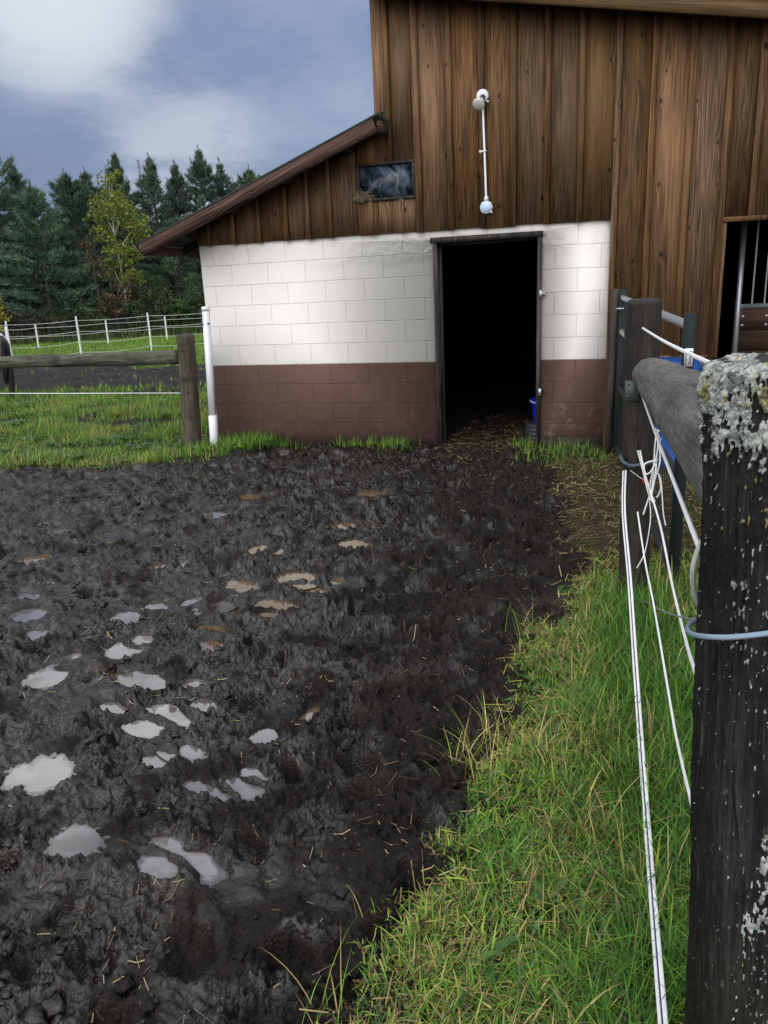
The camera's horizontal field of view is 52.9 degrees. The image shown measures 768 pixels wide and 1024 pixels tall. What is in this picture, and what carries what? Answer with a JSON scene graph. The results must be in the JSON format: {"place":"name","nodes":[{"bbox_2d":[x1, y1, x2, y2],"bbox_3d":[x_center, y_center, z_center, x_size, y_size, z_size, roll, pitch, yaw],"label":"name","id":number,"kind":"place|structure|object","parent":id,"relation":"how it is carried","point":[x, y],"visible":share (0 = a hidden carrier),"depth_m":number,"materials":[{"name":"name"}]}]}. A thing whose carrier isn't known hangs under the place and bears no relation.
{"place":"outdoors","nodes":[
{"label":"outdoors","id":0,"kind":"place"},
{"bbox_2d":[0,331,207,401],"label":"grass","id":1,"kind":"structure","parent":0,"point":[134,346],"depth_m":23.95,"materials":[{"name":"green plant"}]},
{"bbox_2d":[0,0,373,289],"label":"sky","id":2,"kind":"structure","parent":0,"point":[258,84],"materials":[{"name":"blue"}]},
{"bbox_2d":[0,324,701,1023],"bbox_3d":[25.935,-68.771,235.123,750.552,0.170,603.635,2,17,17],"label":"ground","id":3,"kind":"structure","parent":0,"point":[500,396],"depth_m":8.87,"materials":[{"name":"green plant"}]},
{"bbox_2d":[0,293,11,332],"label":"bush","id":4,"kind":"object","parent":3,"relation":"on","point":[1,327],"visible":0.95,"depth_m":28.98,"materials":[{"name":"green plant"}]},
{"bbox_2d":[0,333,14,396],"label":"horse","id":5,"kind":"object","parent":3,"relation":"on","point":[8,376],"visible":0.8,"depth_m":12.83},
{"bbox_2d":[0,301,42,335],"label":"bush","id":6,"kind":"object","parent":3,"relation":"on","point":[15,315],"visible":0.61,"depth_m":30.81,"materials":[{"name":"green plant"}]},
{"bbox_2d":[8,312,71,334],"bbox_3d":[-13.842,-7.456,31.138,3.370,1.424,1.518,2,17,17],"label":"bush","id":7,"kind":"object","parent":3,"relation":"on","point":[53,323],"visible":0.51,"depth_m":30.71,"materials":[{"name":"green plant"}]},
{"bbox_2d":[0,163,82,321],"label":"conifer tree","id":8,"kind":"object","parent":3,"relation":"on","point":[14,177],"visible":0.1,"depth_m":35.49,"materials":[{"name":"green plant"}]},
{"bbox_2d":[0,155,87,328],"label":"conifer tree","id":9,"kind":"object","parent":3,"relation":"on","point":[9,217],"visible":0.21,"depth_m":33.92,"materials":[{"name":"green plant"}]},
{"bbox_2d":[0,179,128,328],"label":"conifer tree","id":10,"kind":"object","parent":3,"relation":"on","point":[28,202],"visible":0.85,"depth_m":32.43,"materials":[{"name":"green plant"}]},
{"bbox_2d":[41,306,102,332],"bbox_3d":[-12.887,-7.825,32.050,2.348,1.524,1.682,-10,18,-23],"label":"bush","id":11,"kind":"object","parent":3,"relation":"on","point":[69,319],"visible":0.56,"depth_m":31.96,"materials":[{"name":"green plant"}]},
{"bbox_2d":[17,167,150,324],"bbox_3d":[-14.172,-11.939,35.817,5.790,7.578,4.979,-13,19,-32],"label":"conifer tree","id":12,"kind":"object","parent":3,"relation":"on","point":[70,201],"visible":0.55,"depth_m":34.81,"materials":[{"name":"green plant"}]},
{"bbox_2d":[68,295,112,333],"bbox_3d":[-12.096,-8.104,32.208,3.066,1.901,1.976,8,20,33],"label":"bush","id":13,"kind":"object","parent":3,"relation":"on","point":[96,316],"visible":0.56,"depth_m":31.75,"materials":[{"name":"green plant"}]},
{"bbox_2d":[80,235,113,327],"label":"dead sapling","id":14,"kind":"object","parent":3,"relation":"on","point":[96,261],"visible":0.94,"depth_m":31.43,"materials":[{"name":"brown plant"}]},
{"bbox_2d":[0,317,198,348],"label":"electric fence","id":15,"kind":"object","parent":3,"relation":"on","point":[105,323],"visible":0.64,"depth_m":27.50,"materials":[{"name":"white plastic"}]},
{"bbox_2d":[1,205,198,319],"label":"background wood","id":16,"kind":"object","parent":3,"relation":"on","point":[154,225],"depth_m":40.97,"materials":[{"name":"green plant"}]},
{"bbox_2d":[0,333,201,446],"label":"rail fence","id":17,"kind":"object","parent":3,"relation":"on","point":[183,355],"visible":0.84,"depth_m":8.05,"materials":[{"name":"wood"}]},
{"bbox_2d":[0,313,202,345],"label":"undergrowth","id":18,"kind":"object","parent":3,"relation":"on","point":[51,338],"visible":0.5,"depth_m":30.91,"materials":[{"name":"green plant"}]},
{"bbox_2d":[51,165,151,317],"bbox_3d":[-14.159,-12.653,37.576,4.960,7.958,4.734,-12,19,-29],"label":"conifer tree","id":19,"kind":"object","parent":3,"relation":"on","point":[85,177],"visible":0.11,"depth_m":36.82,"materials":[{"name":"green plant"}]},
{"bbox_2d":[0,313,202,355],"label":"electric fence","id":20,"kind":"object","parent":3,"relation":"on","point":[77,331],"visible":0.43,"depth_m":21.84,"materials":[{"name":"white plastic"}]},
{"bbox_2d":[1,308,201,335],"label":"wire fence","id":21,"kind":"object","parent":3,"relation":"on","point":[48,329],"visible":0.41,"depth_m":31.25,"materials":[{"name":"white plastic"},{"name":"white wire"}]},
{"bbox_2d":[96,272,133,327],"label":"dead sapling","id":22,"kind":"object","parent":3,"relation":"on","point":[120,287],"visible":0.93,"depth_m":31.68,"materials":[{"name":"brown plant"}]},
{"bbox_2d":[81,168,154,327],"bbox_3d":[-11.022,-10.757,32.458,3.030,6.920,1.856,2,17,17],"label":"birch tree","id":23,"kind":"object","parent":3,"relation":"on","point":[134,222],"visible":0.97,"depth_m":31.99,"materials":[{"name":"green plant"}]},
{"bbox_2d":[92,151,157,319],"bbox_3d":[-12.856,-13.684,39.355,4.598,8.810,5.997,-15,21,-37],"label":"conifer tree","id":24,"kind":"object","parent":3,"relation":"on","point":[115,162],"visible":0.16,"depth_m":38.25,"materials":[{"name":"green plant"}]},
{"bbox_2d":[114,291,158,333],"bbox_3d":[-10.219,-8.283,32.407,1.709,1.958,2.698,-13,19,-30],"label":"bush","id":25,"kind":"object","parent":3,"relation":"on","point":[139,320],"visible":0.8,"depth_m":32.60,"materials":[{"name":"green plant"}]},
{"bbox_2d":[0,388,279,470],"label":"grass","id":26,"kind":"structure","parent":3,"relation":"on","point":[94,428],"depth_m":9.27,"materials":[{"name":"green plant"}]},
{"bbox_2d":[100,151,200,317],"bbox_3d":[-11.562,-13.282,38.235,5.365,8.547,5.327,-9,17,-19],"label":"conifer tree","id":27,"kind":"object","parent":3,"relation":"on","point":[149,182],"visible":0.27,"depth_m":37.37,"materials":[{"name":"green plant"}]},
{"bbox_2d":[138,286,176,328],"bbox_3d":[-9.620,-8.476,32.603,2.153,2.157,1.920,2,17,17],"label":"bush","id":28,"kind":"object","parent":3,"relation":"on","point":[166,292],"visible":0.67,"depth_m":32.52,"materials":[{"name":"green plant"}]},
{"bbox_2d":[128,215,203,320],"bbox_3d":[-9.596,-10.780,35.322,5.392,5.218,6.911,2,17,17],"label":"conifer tree","id":29,"kind":"object","parent":3,"relation":"on","point":[191,278],"visible":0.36,"depth_m":34.73,"materials":[{"name":"green plant"}]},
{"bbox_2d":[150,293,198,328],"bbox_3d":[-8.860,-8.375,32.662,1.732,1.854,1.628,-14,20,-34],"label":"bush","id":30,"kind":"object","parent":3,"relation":"on","point":[188,297],"visible":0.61,"depth_m":32.40,"materials":[{"name":"green plant"}]},
{"bbox_2d":[153,160,202,318],"bbox_3d":[-10.021,-13.623,39.447,5.062,8.384,5.364,2,17,17],"label":"conifer tree","id":31,"kind":"object","parent":3,"relation":"on","point":[175,181],"visible":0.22,"depth_m":38.53,"materials":[{"name":"green plant"}]},
{"bbox_2d":[169,297,204,329],"bbox_3d":[-8.050,-8.234,32.468,2.117,1.633,1.379,2,17,17],"label":"bush","id":32,"kind":"object","parent":3,"relation":"on","point":[183,310],"visible":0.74,"depth_m":32.37,"materials":[{"name":"green plant"}]},
{"bbox_2d":[159,144,223,313],"bbox_3d":[-9.125,-13.695,38.753,5.116,8.826,4.758,-2,16,1],"label":"conifer tree","id":33,"kind":"object","parent":3,"relation":"on","point":[200,169],"visible":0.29,"depth_m":37.74,"materials":[{"name":"green plant"}]},
{"bbox_2d":[181,281,204,321],"bbox_3d":[-7.507,-8.810,33.246,2.731,2.242,1.525,2,17,17],"label":"bush","id":34,"kind":"object","parent":3,"relation":"on","point":[200,300],"visible":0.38,"depth_m":33.14,"materials":[{"name":"green plant"}]},
{"bbox_2d":[201,306,218,447],"bbox_3d":[-1.788,-1.307,7.965,0.161,1.575,0.097,2,17,17],"label":"white post","id":35,"kind":"object","parent":3,"relation":"on","point":[212,416],"visible":0.9,"depth_m":7.93,"materials":[{"name":"plastic"}]},
{"bbox_2d":[193,158,238,288],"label":"conifer tree","id":36,"kind":"object","parent":3,"relation":"on","point":[222,178],"visible":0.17,"depth_m":38.91,"materials":[{"name":"green plant"}]},
{"bbox_2d":[227,165,260,191],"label":"conifer tree","id":37,"kind":"object","parent":3,"relation":"on","point":[248,176],"visible":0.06,"depth_m":38.14,"materials":[{"name":"green plant"}]},
{"bbox_2d":[0,440,593,1023],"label":"mud","id":38,"kind":"structure","parent":3,"relation":"on","point":[76,898],"depth_m":3.12,"materials":[{"name":"black soil"}]},
{"bbox_2d":[6,606,49,622],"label":"puddle","id":39,"kind":"object","parent":38,"relation":"on","point":[36,613],"visible":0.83,"depth_m":4.14,"materials":[{"name":"grey liquid"}]},
{"bbox_2d":[16,593,40,598],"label":"puddle","id":40,"kind":"object","parent":38,"relation":"on","point":[29,595],"visible":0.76,"depth_m":4.38,"materials":[{"name":"grey liquid"}]},
{"bbox_2d":[19,553,52,564],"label":"puddle","id":41,"kind":"object","parent":38,"relation":"on","point":[34,559],"visible":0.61,"depth_m":4.97,"materials":[{"name":"brown liquid"}]},
{"bbox_2d":[0,752,76,795],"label":"puddle","id":42,"kind":"object","parent":38,"relation":"on","point":[40,774],"visible":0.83,"depth_m":2.69,"materials":[{"name":"liquid"}]},
{"bbox_2d":[25,629,59,640],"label":"puddle","id":43,"kind":"object","parent":38,"relation":"on","point":[33,634],"visible":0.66,"depth_m":3.87,"materials":[{"name":"grey liquid"}]},
{"bbox_2d":[21,664,68,690],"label":"puddle","id":44,"kind":"object","parent":38,"relation":"on","point":[47,676],"visible":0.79,"depth_m":3.40,"materials":[{"name":"liquid"}]},
{"bbox_2d":[57,652,83,659],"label":"puddle","id":45,"kind":"object","parent":38,"relation":"on","point":[73,655],"visible":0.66,"depth_m":3.60,"materials":[{"name":"liquid"}]},
{"bbox_2d":[43,823,109,858],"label":"puddle","id":46,"kind":"object","parent":38,"relation":"on","point":[73,839],"visible":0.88,"depth_m":2.35,"materials":[{"name":"grey liquid"}]},
{"bbox_2d":[100,700,128,713],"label":"puddle","id":47,"kind":"object","parent":38,"relation":"on","point":[112,706],"visible":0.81,"depth_m":3.13,"materials":[{"name":"grey liquid"}]},
{"bbox_2d":[103,640,147,658],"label":"puddle","id":48,"kind":"object","parent":38,"relation":"on","point":[118,650],"visible":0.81,"depth_m":3.62,"materials":[{"name":"liquid"}]},
{"bbox_2d":[110,608,150,623],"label":"puddle","id":49,"kind":"object","parent":38,"relation":"on","point":[128,616],"visible":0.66,"depth_m":4.06,"materials":[{"name":"grey liquid"}]},
{"bbox_2d":[113,670,165,689],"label":"puddle","id":50,"kind":"object","parent":38,"relation":"on","point":[143,680],"visible":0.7,"depth_m":3.34,"materials":[{"name":"grey liquid"}]},
{"bbox_2d":[129,635,153,644],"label":"puddle","id":51,"kind":"object","parent":38,"relation":"on","point":[137,639],"visible":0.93,"depth_m":3.73,"materials":[{"name":"liquid"}]},
{"bbox_2d":[121,719,164,738],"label":"puddle","id":52,"kind":"object","parent":38,"relation":"on","point":[144,728],"visible":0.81,"depth_m":2.96,"materials":[{"name":"liquid"}]},
{"bbox_2d":[142,754,167,767],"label":"puddle","id":53,"kind":"object","parent":38,"relation":"on","point":[156,761],"visible":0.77,"depth_m":2.76,"materials":[{"name":"grey liquid"}]},
{"bbox_2d":[145,602,168,609],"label":"puddle","id":54,"kind":"object","parent":38,"relation":"on","point":[157,605],"visible":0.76,"depth_m":4.19,"materials":[{"name":"grey liquid"}]},
{"bbox_2d":[136,854,178,878],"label":"puddle","id":55,"kind":"object","parent":38,"relation":"on","point":[160,867],"visible":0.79,"depth_m":2.23,"materials":[{"name":"liquid"}]},
{"bbox_2d":[125,701,198,729],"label":"puddle","id":56,"kind":"object","parent":38,"relation":"on","point":[169,711],"visible":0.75,"depth_m":3.07,"materials":[{"name":"liquid"}]},
{"bbox_2d":[156,744,207,762],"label":"puddle","id":57,"kind":"object","parent":38,"relation":"on","point":[191,752],"visible":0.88,"depth_m":2.78,"materials":[{"name":"grey liquid"}]},
{"bbox_2d":[147,833,228,886],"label":"puddle","id":58,"kind":"object","parent":38,"relation":"on","point":[203,863],"visible":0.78,"depth_m":2.26,"materials":[{"name":"liquid"}]},
{"bbox_2d":[181,596,202,605],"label":"puddle","id":59,"kind":"object","parent":38,"relation":"on","point":[190,601],"visible":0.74,"depth_m":4.23,"materials":[{"name":"grey liquid"}]},
{"bbox_2d":[181,677,213,687],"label":"puddle","id":60,"kind":"object","parent":38,"relation":"on","point":[194,682],"visible":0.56,"depth_m":3.30,"materials":[{"name":"grey liquid"}]},
{"bbox_2d":[189,698,220,711],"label":"puddle","id":61,"kind":"object","parent":38,"relation":"on","point":[202,704],"visible":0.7,"depth_m":3.11,"materials":[{"name":"grey liquid"}]},
{"bbox_2d":[182,779,230,801],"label":"puddle","id":62,"kind":"object","parent":38,"relation":"on","point":[194,785],"visible":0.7,"depth_m":2.60,"materials":[{"name":"grey liquid"}]},
{"bbox_2d":[195,624,228,632],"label":"puddle","id":63,"kind":"object","parent":38,"relation":"on","point":[221,629],"visible":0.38,"depth_m":3.88,"materials":[{"name":"brown liquid"}]},
{"bbox_2d":[199,640,226,651],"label":"puddle","id":64,"kind":"object","parent":38,"relation":"on","point":[208,644],"visible":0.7,"depth_m":3.62,"materials":[{"name":"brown liquid"}]},
{"bbox_2d":[201,511,228,519],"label":"puddle","id":65,"kind":"object","parent":38,"relation":"on","point":[210,515],"visible":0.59,"depth_m":5.79,"materials":[{"name":"grey liquid"}]},
{"bbox_2d":[192,589,249,615],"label":"puddle","id":66,"kind":"object","parent":38,"relation":"on","point":[222,606],"visible":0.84,"depth_m":4.12,"materials":[{"name":"grey liquid"}]},
{"bbox_2d":[220,578,259,589],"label":"puddle","id":67,"kind":"object","parent":38,"relation":"on","point":[234,584],"visible":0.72,"depth_m":4.43,"materials":[{"name":"brown liquid"}]},
{"bbox_2d":[222,775,264,801],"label":"puddle","id":68,"kind":"object","parent":38,"relation":"on","point":[246,791],"visible":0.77,"depth_m":2.59,"materials":[{"name":"grey liquid"}]},
{"bbox_2d":[239,767,268,780],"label":"puddle","id":69,"kind":"object","parent":38,"relation":"on","point":[249,771],"visible":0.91,"depth_m":2.67,"materials":[{"name":"grey liquid"}]},
{"bbox_2d":[240,544,267,553],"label":"puddle","id":70,"kind":"object","parent":38,"relation":"on","point":[252,550],"visible":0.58,"depth_m":4.96,"materials":[{"name":"brown liquid"}]},
{"bbox_2d":[248,728,277,743],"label":"puddle","id":71,"kind":"object","parent":38,"relation":"on","point":[264,735],"visible":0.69,"depth_m":2.91,"materials":[{"name":"grey liquid"}]},
{"bbox_2d":[250,599,299,616],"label":"puddle","id":72,"kind":"object","parent":38,"relation":"on","point":[276,604],"visible":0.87,"depth_m":4.12,"materials":[{"name":"brown liquid"}]},
{"bbox_2d":[1,443,561,1023],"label":"straw","id":73,"kind":"object","parent":38,"relation":"on","point":[255,743],"visible":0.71,"depth_m":3.19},
{"bbox_2d":[275,569,329,589],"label":"puddle","id":74,"kind":"object","parent":38,"relation":"on","point":[288,575],"visible":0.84,"depth_m":4.49,"materials":[{"name":"brown liquid"}]},
{"bbox_2d":[298,705,322,721],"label":"puddle","id":75,"kind":"object","parent":38,"relation":"on","point":[307,715],"visible":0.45,"depth_m":3.03,"materials":[{"name":"brown liquid"}]},
{"bbox_2d":[330,521,355,529],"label":"puddle","id":76,"kind":"object","parent":38,"relation":"on","point":[343,525],"visible":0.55,"depth_m":5.41,"materials":[{"name":"brown liquid"}]},
{"bbox_2d":[336,539,377,548],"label":"puddle","id":77,"kind":"object","parent":38,"relation":"on","point":[355,543],"visible":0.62,"depth_m":4.96,"materials":[{"name":"brown liquid"}]},
{"bbox_2d":[355,489,387,497],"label":"puddle","id":78,"kind":"object","parent":38,"relation":"on","point":[369,492],"visible":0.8,"depth_m":6.17,"materials":[{"name":"brown liquid"}]},
{"bbox_2d":[260,550,654,1023],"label":"dry grass stalks","id":79,"kind":"object","parent":38,"relation":"on","point":[497,728],"visible":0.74,"depth_m":2.67,"materials":[{"name":"plant"}]},
{"bbox_2d":[421,442,538,479],"bbox_3d":[0.957,-0.475,7.031,1.263,0.174,1.352,2,17,17],"label":"straw","id":80,"kind":"object","parent":38,"relation":"on","point":[479,457],"visible":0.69,"depth_m":7.21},
{"bbox_2d":[434,413,538,452],"bbox_3d":[1.289,-0.912,8.458,1.061,0.135,2.408,2,17,17],"label":"straw","id":81,"kind":"object","parent":38,"relation":"on","point":[499,443],"visible":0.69,"depth_m":8.28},
{"bbox_2d":[530,443,701,603],"bbox_3d":[2.378,-0.021,5.273,2.997,0.169,3.921,2,17,17],"label":"straw","id":82,"kind":"object","parent":38,"relation":"on","point":[596,492],"visible":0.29,"depth_m":5.53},
{"bbox_2d":[203,430,612,474],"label":"grass","id":83,"kind":"structure","parent":3,"relation":"on","point":[387,442],"depth_m":7.37,"materials":[{"name":"green plant"}]},
{"bbox_2d":[138,0,767,447],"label":"barn","id":84,"kind":"structure","parent":3,"relation":"on","point":[626,144],"depth_m":7.02,"materials":[{"name":"paint"}]},
{"bbox_2d":[351,189,375,202],"bbox_3d":[-0.197,-2.980,7.260,0.261,0.138,0.124,2,17,17],"label":"bird nest","id":85,"kind":"object","parent":84,"relation":"on","point":[362,198],"visible":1,"depth_m":7.26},
{"bbox_2d":[355,159,414,202],"bbox_3d":[0.019,-3.090,7.217,0.573,0.330,0.080,2,17,17],"label":"window","id":86,"kind":"structure","parent":84,"relation":"in","point":[392,180],"depth_m":7.21,"materials":[{"name":"grey glass"}]},
{"bbox_2d":[473,89,492,213],"bbox_3d":[0.871,-3.179,6.805,0.154,1.027,0.175,2,17,17],"label":"outdoor light","id":87,"kind":"object","parent":84,"relation":"attached to","point":[479,101],"visible":1,"depth_m":6.81,"materials":[{"name":"white paint"}]},
{"bbox_2d":[605,289,619,454],"bbox_3d":[2.071,-1.209,7.008,0.073,1.575,0.180,2,17,17],"label":"gate post","id":88,"kind":"object","parent":84,"relation":"attached to","point":[612,369],"visible":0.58,"depth_m":6.90,"materials":[{"name":"grey metal"}]},
{"bbox_2d":[613,289,696,584],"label":"gate","id":89,"kind":"structure","parent":88,"relation":"attached to","point":[687,323],"depth_m":4.16,"materials":[{"name":"grey metal"}]},
{"bbox_2d":[299,444,700,1023],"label":"grass","id":90,"kind":"structure","parent":3,"relation":"on","point":[667,793],"depth_m":2.15,"materials":[{"name":"green plant"}]},
{"bbox_2d":[524,420,535,442],"bbox_3d":[1.640,-0.836,7.989,0.366,0.187,0.366,2,17,17],"label":"rubber tub","id":91,"kind":"object","parent":3,"relation":"on","point":[530,429],"visible":0.39,"depth_m":7.90,"materials":[{"name":"grey rubber"}]},
{"bbox_2d":[530,397,535,422],"bbox_3d":[1.635,-1.045,7.926,0.266,0.247,0.262,2,17,17],"label":"bucket","id":92,"kind":"object","parent":91,"relation":"on","point":[533,401],"visible":0.3,"depth_m":7.89,"materials":[{"name":"blue plastic"}]},
{"bbox_2d":[654,357,702,468],"bbox_3d":[2.399,-0.844,6.506,0.509,0.929,0.509,2,17,17],"label":"barrel","id":93,"kind":"object","parent":3,"relation":"on","point":[697,367],"visible":0.11,"depth_m":6.35,"materials":[{"name":"blue plastic"}]},
{"bbox_2d":[619,298,767,1023],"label":"rail fence","id":94,"kind":"object","parent":3,"relation":"on","point":[710,420],"visible":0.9,"depth_m":1.05,"materials":[{"name":"black wood"}]},
{"bbox_2d":[619,454,661,467],"bbox_3d":[1.213,-0.241,3.644,0.198,0.048,0.101,2,17,17],"label":"insulating tube","id":95,"kind":"object","parent":94,"relation":"attached to","point":[623,461],"visible":0.73,"depth_m":3.62,"materials":[{"name":"grey plastic"}]},
{"bbox_2d":[621,470,667,1023],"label":"electric rope","id":96,"kind":"object","parent":94,"relation":"attached to","point":[662,1015],"visible":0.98,"depth_m":2.23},
{"bbox_2d":[637,512,690,805],"bbox_3d":[0.894,0.418,2.473,0.063,0.379,2.504,2,17,15],"label":"electric rope","id":97,"kind":"object","parent":94,"relation":"attached to","point":[677,741],"visible":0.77,"depth_m":2.60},
{"bbox_2d":[639,450,694,673],"bbox_3d":[0.899,0.156,2.429,0.100,0.444,2.576,2,17,16],"label":"electric rope","id":98,"kind":"object","parent":94,"relation":"attached to","point":[680,619],"visible":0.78,"depth_m":2.81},
{"bbox_2d":[636,428,665,567],"bbox_3d":[1.234,-0.056,3.572,0.139,0.686,0.062,-2,16,1],"label":"rope tangle","id":99,"kind":"object","parent":98,"relation":"hanging from","point":[653,476],"visible":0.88,"depth_m":3.53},
{"bbox_2d":[642,399,698,545],"bbox_3d":[0.827,-0.244,2.345,0.010,0.139,2.566,2,17,16],"label":"electric rope","id":100,"kind":"object","parent":94,"relation":"attached to","point":[687,517],"visible":0.77,"depth_m":1.56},
{"bbox_2d":[642,327,709,363],"bbox_3d":[0.813,-0.498,2.227,0.010,0.109,2.626,2,17,15],"label":"electric rope","id":101,"kind":"object","parent":94,"relation":"attached to","point":[695,356],"visible":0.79,"depth_m":1.77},
{"bbox_2d":[690,540,700,606],"bbox_3d":[0.466,0.098,1.144,0.049,0.125,0.011,-16,21,-37],"label":"hose piece","id":102,"kind":"object","parent":94,"relation":"attached to","point":[693,575],"visible":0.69,"depth_m":1.12,"materials":[{"name":"grey plastic"}]},
{"bbox_2d":[685,619,767,639],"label":"tie cable","id":103,"kind":"object","parent":94,"relation":"attached to","point":[689,632],"visible":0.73,"depth_m":0.96,"materials":[{"name":"plastic"}]},
{"bbox_2d":[731,220,767,353],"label":"stall front","id":104,"kind":"object","parent":3,"relation":"on","point":[750,329],"visible":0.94,"depth_m":7.15,"materials":[{"name":"metal"}]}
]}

